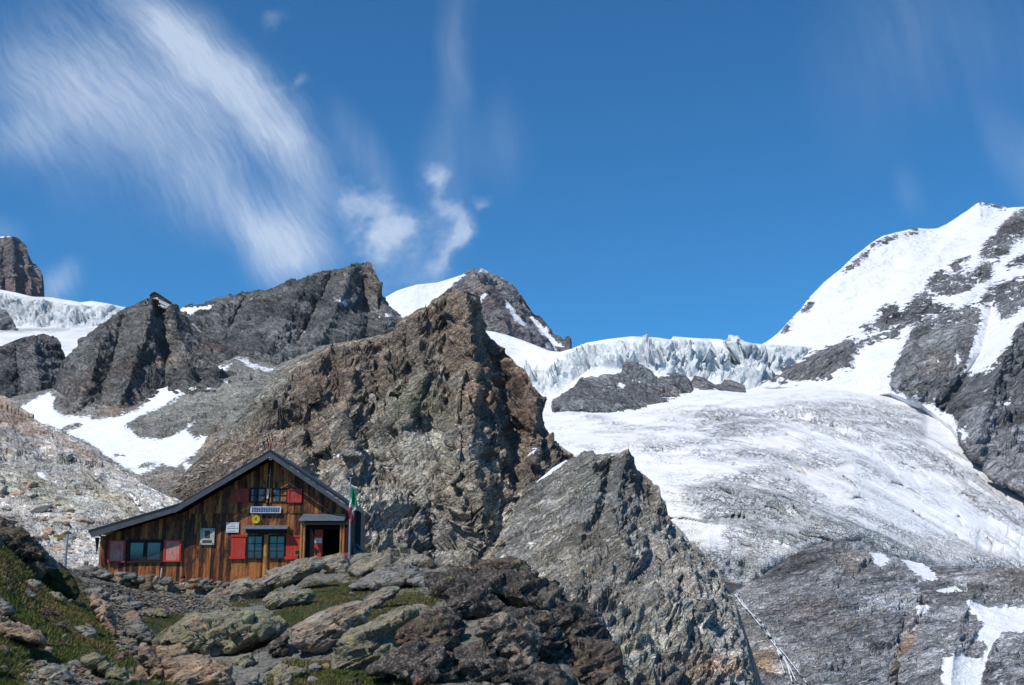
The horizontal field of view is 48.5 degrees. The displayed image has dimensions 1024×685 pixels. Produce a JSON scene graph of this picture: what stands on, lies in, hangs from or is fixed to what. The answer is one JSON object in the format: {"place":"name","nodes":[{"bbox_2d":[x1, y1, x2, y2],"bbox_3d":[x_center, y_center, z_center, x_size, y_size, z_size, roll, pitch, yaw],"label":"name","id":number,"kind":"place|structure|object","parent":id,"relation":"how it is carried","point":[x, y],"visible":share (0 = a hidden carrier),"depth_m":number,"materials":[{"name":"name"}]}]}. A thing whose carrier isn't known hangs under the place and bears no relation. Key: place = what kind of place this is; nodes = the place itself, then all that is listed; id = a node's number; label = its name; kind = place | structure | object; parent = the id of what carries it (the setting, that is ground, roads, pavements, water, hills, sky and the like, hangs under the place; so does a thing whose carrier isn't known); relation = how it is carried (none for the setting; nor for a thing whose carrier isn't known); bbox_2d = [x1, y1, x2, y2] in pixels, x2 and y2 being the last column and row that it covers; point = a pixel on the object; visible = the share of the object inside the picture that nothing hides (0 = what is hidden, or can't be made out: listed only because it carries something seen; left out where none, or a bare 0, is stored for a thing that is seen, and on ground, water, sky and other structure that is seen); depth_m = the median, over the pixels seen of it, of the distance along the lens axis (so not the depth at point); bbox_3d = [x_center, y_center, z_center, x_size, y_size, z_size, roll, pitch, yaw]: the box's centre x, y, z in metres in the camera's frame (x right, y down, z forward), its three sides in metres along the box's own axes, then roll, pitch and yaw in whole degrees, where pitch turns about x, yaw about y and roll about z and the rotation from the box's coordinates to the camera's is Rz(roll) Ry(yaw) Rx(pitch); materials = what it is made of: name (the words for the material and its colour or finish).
{"place":"outdoors","nodes":[
{"label":"outdoors","id":0,"kind":"place"},
{"bbox_2d":[0,236,44,296],"bbox_3d":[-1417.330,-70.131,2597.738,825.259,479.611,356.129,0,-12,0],"label":"mountain","id":1,"kind":"structure","parent":0,"point":[20,272],"depth_m":2521.55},
{"bbox_2d":[0,334,65,397],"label":"dark knob","id":2,"kind":"object","parent":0,"point":[30,364],"visible":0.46,"depth_m":1286.15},
{"bbox_2d":[0,290,126,356],"bbox_3d":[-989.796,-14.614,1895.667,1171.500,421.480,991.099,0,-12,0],"label":"glacier","id":3,"kind":"object","parent":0,"point":[68,324],"visible":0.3,"depth_m":2123.36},
{"bbox_2d":[0,309,16,329],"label":"rock outcrop","id":4,"kind":"object","parent":3,"relation":"on","point":[6,321],"visible":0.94,"depth_m":2052.50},
{"bbox_2d":[0,395,181,568],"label":"moraine slope","id":5,"kind":"structure","parent":0,"point":[56,446],"depth_m":320.77,"materials":[{"name":"gravel"}]},
{"bbox_2d":[0,485,7,494],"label":"boulder","id":6,"kind":"object","parent":5,"relation":"on","point":[3,489],"visible":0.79,"depth_m":307.97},
{"bbox_2d":[0,505,10,510],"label":"boulder","id":7,"kind":"object","parent":5,"relation":"on","point":[5,507],"visible":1,"depth_m":289.37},
{"bbox_2d":[0,513,14,518],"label":"boulder","id":8,"kind":"object","parent":5,"relation":"on","point":[5,515],"visible":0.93,"depth_m":281.30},
{"bbox_2d":[9,491,24,495],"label":"boulder","id":9,"kind":"object","parent":5,"relation":"on","point":[13,493],"visible":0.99,"depth_m":308.76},
{"bbox_2d":[25,481,38,487],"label":"boulder","id":10,"kind":"object","parent":5,"relation":"on","point":[31,484],"visible":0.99,"depth_m":315.42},
{"bbox_2d":[28,505,49,512],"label":"boulder","id":11,"kind":"object","parent":5,"relation":"on","point":[40,508],"visible":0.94,"depth_m":288.64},
{"bbox_2d":[42,527,53,534],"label":"boulder","id":12,"kind":"object","parent":5,"relation":"on","point":[47,530],"visible":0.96,"depth_m":268.81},
{"bbox_2d":[52,517,68,520],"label":"boulder","id":13,"kind":"object","parent":5,"relation":"on","point":[62,518],"visible":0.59,"depth_m":280.52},
{"bbox_2d":[54,495,68,500],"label":"boulder","id":14,"kind":"object","parent":5,"relation":"on","point":[57,497],"visible":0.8,"depth_m":304.75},
{"bbox_2d":[54,546,74,551],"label":"boulder","id":15,"kind":"object","parent":5,"relation":"on","point":[59,548],"visible":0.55,"depth_m":253.82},
{"bbox_2d":[63,533,75,540],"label":"boulder","id":16,"kind":"object","parent":5,"relation":"on","point":[72,536],"visible":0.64,"depth_m":263.75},
{"bbox_2d":[74,517,93,523],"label":"boulder","id":17,"kind":"object","parent":5,"relation":"on","point":[83,519],"visible":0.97,"depth_m":280.82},
{"bbox_2d":[54,298,237,412],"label":"rock pyramid","id":18,"kind":"object","parent":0,"point":[128,357],"visible":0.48,"depth_m":1125.30,"materials":[{"name":"stone"}]},
{"bbox_2d":[144,292,171,309],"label":"summit refuge","id":19,"kind":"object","parent":18,"relation":"on","point":[159,298],"visible":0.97,"depth_m":1200.78,"materials":[{"name":"silver metal"}]},
{"bbox_2d":[11,335,379,496],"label":"snowfield","id":20,"kind":"structure","parent":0,"point":[163,440],"depth_m":962.98,"materials":[{"name":"snow"}]},
{"bbox_2d":[179,261,401,364],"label":"dark ridge","id":21,"kind":"structure","parent":0,"point":[289,319],"depth_m":1401.37,"materials":[{"name":"stone"}]},
{"bbox_2d":[0,536,616,684],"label":"ground","id":22,"kind":"structure","parent":0,"point":[263,662],"depth_m":30.71,"materials":[{"name":"plant"}]},
{"bbox_2d":[0,645,9,653],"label":"stone","id":23,"kind":"object","parent":22,"relation":"on","point":[6,648],"visible":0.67,"depth_m":17.05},
{"bbox_2d":[0,598,16,615],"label":"boulder","id":24,"kind":"object","parent":22,"relation":"on","point":[7,608],"visible":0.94,"depth_m":19.27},
{"bbox_2d":[0,615,46,645],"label":"boulder","id":25,"kind":"object","parent":22,"relation":"on","point":[27,635],"visible":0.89,"depth_m":18.27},
{"bbox_2d":[0,517,48,562],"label":"boulder","id":26,"kind":"object","parent":22,"relation":"on","point":[20,542],"visible":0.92,"depth_m":29.87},
{"bbox_2d":[24,589,36,598],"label":"boulder","id":27,"kind":"object","parent":22,"relation":"on","point":[32,594],"visible":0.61,"depth_m":24.79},
{"bbox_2d":[24,579,41,588],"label":"boulder","id":28,"kind":"object","parent":22,"relation":"on","point":[35,583],"visible":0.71,"depth_m":26.97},
{"bbox_2d":[41,649,51,656],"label":"stone","id":29,"kind":"object","parent":22,"relation":"on","point":[48,652],"visible":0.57,"depth_m":19.08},
{"bbox_2d":[42,610,58,616],"bbox_3d":[-9.620,5.634,23.648,0.396,0.173,0.329,6,-13,-24],"label":"flower clump","id":30,"kind":"object","parent":22,"relation":"on","point":[52,613],"visible":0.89,"depth_m":23.60,"materials":[{"name":"pink plant"}]},
{"bbox_2d":[38,663,73,682],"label":"boulder","id":31,"kind":"object","parent":22,"relation":"on","point":[55,671],"visible":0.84,"depth_m":16.59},
{"bbox_2d":[49,591,66,603],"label":"boulder","id":32,"kind":"object","parent":22,"relation":"on","point":[61,598],"visible":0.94,"depth_m":28.40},
{"bbox_2d":[41,567,79,599],"bbox_3d":[-12.177,6.519,30.741,1.171,0.877,0.699,0,-12,0],"label":"grass hummock","id":33,"kind":"object","parent":22,"relation":"on","point":[62,581],"depth_m":30.50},
{"bbox_2d":[53,534,68,566],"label":"signpost","id":34,"kind":"object","parent":22,"relation":"on","point":[67,540],"visible":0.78,"depth_m":45.31,"materials":[{"name":"metal"}]},
{"bbox_2d":[55,624,66,629],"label":"stone","id":35,"kind":"object","parent":22,"relation":"on","point":[64,626],"visible":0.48,"depth_m":22.99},
{"bbox_2d":[18,558,109,684],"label":"gravel","id":36,"kind":"structure","parent":22,"relation":"on","point":[36,678],"depth_m":17.57,"materials":[{"name":"gravel"}]},
{"bbox_2d":[66,660,81,666],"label":"stone","id":37,"kind":"object","parent":22,"relation":"on","point":[77,663],"visible":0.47,"depth_m":19.30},
{"bbox_2d":[74,625,97,637],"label":"boulder","id":38,"kind":"object","parent":22,"relation":"on","point":[86,631],"visible":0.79,"depth_m":24.28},
{"bbox_2d":[76,565,113,579],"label":"boulder","id":39,"kind":"object","parent":22,"relation":"on","point":[100,572],"visible":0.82,"depth_m":47.07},
{"bbox_2d":[85,586,110,599],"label":"boulder","id":40,"kind":"object","parent":22,"relation":"on","point":[101,592],"visible":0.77,"depth_m":36.90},
{"bbox_2d":[89,594,116,632],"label":"boulder","id":41,"kind":"object","parent":22,"relation":"on","point":[102,609],"visible":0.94,"depth_m":26.84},
{"bbox_2d":[80,652,133,684],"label":"boulder","id":42,"kind":"object","parent":22,"relation":"on","point":[105,667],"visible":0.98,"depth_m":18.06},
{"bbox_2d":[114,654,124,659],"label":"stone","id":43,"kind":"object","parent":22,"relation":"on","point":[118,656],"visible":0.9,"depth_m":21.90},
{"bbox_2d":[116,625,124,635],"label":"boulder","id":44,"kind":"object","parent":22,"relation":"on","point":[120,630],"visible":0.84,"depth_m":26.68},
{"bbox_2d":[111,595,130,602],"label":"boulder","id":45,"kind":"object","parent":22,"relation":"on","point":[121,598],"visible":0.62,"depth_m":37.70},
{"bbox_2d":[121,601,142,609],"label":"boulder","id":46,"kind":"object","parent":22,"relation":"on","point":[138,605],"visible":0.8,"depth_m":36.75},
{"bbox_2d":[127,638,137,645],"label":"boulder","id":47,"kind":"object","parent":22,"relation":"on","point":[133,641],"visible":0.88,"depth_m":25.36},
{"bbox_2d":[124,610,142,619],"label":"boulder","id":48,"kind":"object","parent":22,"relation":"on","point":[132,614],"visible":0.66,"depth_m":32.28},
{"bbox_2d":[124,620,155,645],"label":"boulder","id":49,"kind":"object","parent":22,"relation":"on","point":[139,632],"visible":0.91,"depth_m":25.59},
{"bbox_2d":[135,668,145,675],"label":"stone","id":50,"kind":"object","parent":22,"relation":"on","point":[140,670],"visible":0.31,"depth_m":20.61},
{"bbox_2d":[132,673,149,683],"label":"stone","id":51,"kind":"object","parent":22,"relation":"on","point":[139,677],"visible":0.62,"depth_m":19.51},
{"bbox_2d":[139,581,154,591],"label":"rounded stone","id":52,"kind":"object","parent":22,"relation":"on","point":[146,586],"visible":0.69,"depth_m":46.32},
{"bbox_2d":[137,642,164,680],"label":"boulder","id":53,"kind":"object","parent":22,"relation":"on","point":[150,661],"visible":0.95,"depth_m":20.22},
{"bbox_2d":[77,582,233,649],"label":"gravel","id":54,"kind":"structure","parent":22,"relation":"on","point":[122,621],"depth_m":39.40,"materials":[{"name":"gravel"}]},
{"bbox_2d":[141,608,169,617],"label":"boulder","id":55,"kind":"object","parent":22,"relation":"on","point":[160,613],"visible":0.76,"depth_m":35.39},
{"bbox_2d":[115,572,230,594],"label":"stone wall","id":56,"kind":"structure","parent":22,"relation":"on","point":[196,588],"depth_m":46.93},
{"bbox_2d":[114,572,128,576],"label":"rounded stone","id":57,"kind":"object","parent":56,"relation":"on","point":[120,574],"visible":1,"depth_m":46.46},
{"bbox_2d":[123,573,137,579],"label":"rounded stone","id":58,"kind":"object","parent":56,"relation":"on","point":[131,576],"visible":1,"depth_m":46.43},
{"bbox_2d":[136,576,145,582],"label":"rounded stone","id":59,"kind":"object","parent":56,"relation":"on","point":[141,579],"visible":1,"depth_m":46.42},
{"bbox_2d":[160,576,172,584],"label":"rounded stone","id":60,"kind":"object","parent":56,"relation":"on","point":[166,581],"visible":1,"depth_m":46.40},
{"bbox_2d":[156,644,190,658],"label":"boulder","id":61,"kind":"object","parent":22,"relation":"on","point":[169,651],"visible":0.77,"depth_m":23.55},
{"bbox_2d":[162,653,233,684],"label":"boulder","id":62,"kind":"object","parent":22,"relation":"on","point":[196,669],"visible":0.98,"depth_m":19.78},
{"bbox_2d":[152,607,288,656],"bbox_3d":[-6.524,6.577,25.489,3.123,1.251,2.274,0,-12,0],"label":"boulder","id":63,"kind":"object","parent":22,"relation":"on","point":[230,631],"visible":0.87,"depth_m":24.79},
{"bbox_2d":[0,545,444,684],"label":"grass","id":64,"kind":"structure","parent":22,"relation":"on","point":[12,662],"depth_m":22.80,"materials":[{"name":"plant"}]},
{"bbox_2d":[88,442,365,583],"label":"mountain hut","id":65,"kind":"object","parent":22,"relation":"on","point":[258,516],"visible":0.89,"depth_m":52.24,"materials":[{"name":"brown wood"}]},
{"bbox_2d":[126,539,163,562],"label":"window","id":66,"kind":"structure","parent":65,"relation":"in","point":[138,550],"depth_m":52.08,"materials":[{"name":"blue glass"}]},
{"bbox_2d":[246,535,262,558],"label":"window","id":67,"kind":"structure","parent":65,"relation":"in","point":[254,548],"depth_m":52.12,"materials":[{"name":"blue glass"}]},
{"bbox_2d":[249,488,266,502],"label":"window","id":68,"kind":"structure","parent":65,"relation":"in","point":[260,490],"depth_m":52.59,"materials":[{"name":"brown wood"}]},
{"bbox_2d":[268,535,285,558],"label":"window","id":69,"kind":"structure","parent":65,"relation":"in","point":[276,546],"depth_m":52.12,"materials":[{"name":"blue glass"}]},
{"bbox_2d":[271,488,287,502],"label":"window","id":70,"kind":"structure","parent":65,"relation":"in","point":[277,495],"depth_m":52.59,"materials":[{"name":"brown wood"}]},
{"bbox_2d":[314,530,322,557],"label":"door","id":71,"kind":"structure","parent":65,"relation":"in","point":[318,543],"depth_m":52.34,"materials":[{"name":"red paint"}]},
{"bbox_2d":[342,528,348,556],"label":"door","id":72,"kind":"structure","parent":65,"relation":"in","point":[346,540],"depth_m":52.10,"materials":[{"name":"red paint"}]},
{"bbox_2d":[231,652,255,667],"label":"boulder","id":73,"kind":"object","parent":22,"relation":"on","point":[245,660],"visible":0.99,"depth_m":22.86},
{"bbox_2d":[233,672,259,684],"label":"boulder","id":74,"kind":"object","parent":22,"relation":"on","point":[252,679],"visible":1,"depth_m":19.88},
{"bbox_2d":[239,622,272,653],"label":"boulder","id":75,"kind":"object","parent":22,"relation":"on","point":[255,646],"visible":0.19,"depth_m":24.95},
{"bbox_2d":[205,556,326,603],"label":"boulder","id":76,"kind":"object","parent":22,"relation":"on","point":[295,572],"visible":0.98,"depth_m":42.41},
{"bbox_2d":[252,635,289,657],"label":"boulder","id":77,"kind":"object","parent":22,"relation":"on","point":[278,646],"visible":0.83,"depth_m":24.48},
{"bbox_2d":[274,674,293,684],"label":"boulder","id":78,"kind":"object","parent":22,"relation":"on","point":[287,679],"visible":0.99,"depth_m":20.05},
{"bbox_2d":[264,663,307,677],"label":"boulder","id":79,"kind":"object","parent":22,"relation":"on","point":[279,669],"visible":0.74,"depth_m":20.96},
{"bbox_2d":[262,586,315,609],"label":"boulder","id":80,"kind":"object","parent":22,"relation":"on","point":[298,596],"visible":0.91,"depth_m":36.13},
{"bbox_2d":[308,662,321,672],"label":"boulder","id":81,"kind":"object","parent":22,"relation":"on","point":[314,666],"visible":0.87,"depth_m":21.61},
{"bbox_2d":[290,600,370,654],"bbox_3d":[-3.869,6.077,24.139,1.729,1.177,1.179,0,-12,0],"label":"boulder","id":82,"kind":"object","parent":22,"relation":"on","point":[323,631],"visible":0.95,"depth_m":23.87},
{"bbox_2d":[322,553,349,572],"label":"boulder","id":83,"kind":"object","parent":22,"relation":"on","point":[338,563],"visible":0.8,"depth_m":49.44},
{"bbox_2d":[348,477,351,561],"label":"flagpole","id":84,"kind":"object","parent":22,"relation":"on","point":[349,525],"visible":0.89,"depth_m":50.76,"materials":[{"name":"metal"}]},
{"bbox_2d":[348,487,357,522],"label":"flag","id":85,"kind":"object","parent":84,"relation":"hanging from","point":[353,505],"visible":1,"depth_m":50.98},
{"bbox_2d":[348,678,362,684],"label":"boulder","id":86,"kind":"object","parent":22,"relation":"on","point":[358,681],"visible":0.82,"depth_m":20.19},
{"bbox_2d":[350,553,375,564],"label":"boulder","id":87,"kind":"object","parent":22,"relation":"on","point":[355,557],"visible":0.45,"depth_m":51.41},
{"bbox_2d":[330,605,419,670],"bbox_3d":[-2.692,5.862,22.246,1.766,1.432,1.304,0,-12,0],"label":"boulder","id":88,"kind":"object","parent":22,"relation":"on","point":[364,646],"visible":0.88,"depth_m":21.89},
{"bbox_2d":[367,586,400,608],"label":"boulder","id":89,"kind":"object","parent":22,"relation":"on","point":[379,598],"visible":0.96,"depth_m":32.05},
{"bbox_2d":[347,546,438,576],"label":"boulder","id":90,"kind":"object","parent":22,"relation":"on","point":[388,557],"visible":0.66,"depth_m":46.67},
{"bbox_2d":[348,562,447,591],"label":"boulder","id":91,"kind":"object","parent":22,"relation":"on","point":[407,573],"visible":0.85,"depth_m":40.01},
{"bbox_2d":[364,640,460,684],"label":"boulder","id":92,"kind":"object","parent":22,"relation":"on","point":[416,662],"visible":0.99,"depth_m":19.83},
{"bbox_2d":[413,604,429,610],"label":"boulder","id":93,"kind":"object","parent":22,"relation":"on","point":[421,607],"visible":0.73,"depth_m":30.36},
{"bbox_2d":[394,614,460,651],"bbox_3d":[-1.847,6.155,23.927,1.572,0.856,1.496,0,-12,0],"label":"boulder","id":94,"kind":"object","parent":22,"relation":"on","point":[431,630],"visible":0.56,"depth_m":23.43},
{"bbox_2d":[417,559,437,569],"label":"boulder","id":95,"kind":"object","parent":22,"relation":"on","point":[429,564],"visible":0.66,"depth_m":45.33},
{"bbox_2d":[422,608,464,640],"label":"boulder","id":96,"kind":"object","parent":22,"relation":"on","point":[456,622],"visible":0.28,"depth_m":24.99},
{"bbox_2d":[426,606,461,616],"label":"boulder","id":97,"kind":"object","parent":22,"relation":"on","point":[453,610],"visible":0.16,"depth_m":26.50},
{"bbox_2d":[440,584,505,618],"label":"boulder","id":98,"kind":"object","parent":22,"relation":"on","point":[480,601],"visible":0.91,"depth_m":27.58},
{"bbox_2d":[423,568,568,610],"bbox_3d":[-0.287,6.411,29.069,3.985,1.289,2.483,0,-12,0],"label":"boulder","id":99,"kind":"object","parent":22,"relation":"on","point":[519,588],"visible":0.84,"depth_m":28.22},
{"bbox_2d":[471,556,530,573],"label":"boulder","id":100,"kind":"object","parent":22,"relation":"on","point":[506,563],"visible":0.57,"depth_m":37.48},
{"bbox_2d":[453,640,567,684],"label":"boulder","id":101,"kind":"object","parent":22,"relation":"on","point":[478,661],"visible":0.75,"depth_m":20.03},
{"bbox_2d":[474,611,546,669],"bbox_3d":[-0.022,5.528,20.748,1.340,1.232,1.221,0,-12,0],"label":"boulder","id":102,"kind":"object","parent":22,"relation":"on","point":[516,642],"visible":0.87,"depth_m":20.47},
{"bbox_2d":[502,606,571,663],"bbox_3d":[0.502,5.840,22.241,1.423,1.386,1.554,0,-12,0],"label":"boulder","id":103,"kind":"object","parent":22,"relation":"on","point":[552,647],"visible":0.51,"depth_m":21.92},
{"bbox_2d":[550,597,612,639],"bbox_3d":[1.486,6.164,24.186,1.357,1.479,1.662,0,-12,0],"label":"boulder","id":104,"kind":"object","parent":22,"relation":"on","point":[576,617],"visible":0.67,"depth_m":23.74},
{"bbox_2d":[565,634,629,684],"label":"boulder","id":105,"kind":"object","parent":22,"relation":"on","point":[594,661],"visible":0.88,"depth_m":21.87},
{"bbox_2d":[170,288,575,569],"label":"brown spur","id":106,"kind":"structure","parent":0,"point":[424,428],"depth_m":676.27,"materials":[{"name":"stone"}]},
{"bbox_2d":[385,269,571,351],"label":"mountain","id":107,"kind":"structure","parent":0,"point":[506,309],"depth_m":3009.09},
{"bbox_2d":[0,0,1023,347],"label":"sky","id":108,"kind":"structure","parent":0,"point":[665,169],"materials":[{"name":"blue"}]},
{"bbox_2d":[495,448,762,684],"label":"grey cliff","id":109,"kind":"structure","parent":0,"point":[604,536],"depth_m":452.59,"materials":[{"name":"stone"}]},
{"bbox_2d":[486,331,1023,593],"bbox_3d":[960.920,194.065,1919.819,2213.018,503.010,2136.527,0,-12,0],"label":"glacier","id":110,"kind":"object","parent":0,"point":[756,480],"visible":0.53,"depth_m":1147.05,"materials":[{"name":"ice"}]},
{"bbox_2d":[551,361,692,412],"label":"rock outcrop","id":111,"kind":"object","parent":110,"relation":"on","point":[632,385],"visible":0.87,"depth_m":1597.25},
{"bbox_2d":[691,376,745,392],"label":"rock outcrop","id":112,"kind":"object","parent":110,"relation":"on","point":[701,383],"visible":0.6,"depth_m":1693.83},
{"bbox_2d":[730,540,1023,684],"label":"rock slabs","id":113,"kind":"object","parent":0,"point":[831,612],"visible":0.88,"depth_m":721.40,"materials":[{"name":"stone"}]},
{"bbox_2d":[734,592,806,684],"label":"waterfall","id":114,"kind":"structure","parent":113,"relation":"on","point":[774,643],"depth_m":660.01,"materials":[{"name":"white liquid"}]},
{"bbox_2d":[762,202,1023,504],"bbox_3d":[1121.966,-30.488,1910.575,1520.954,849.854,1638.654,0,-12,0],"label":"snow peak","id":115,"kind":"structure","parent":0,"point":[930,322],"depth_m":1764.21,"materials":[{"name":"snow"}]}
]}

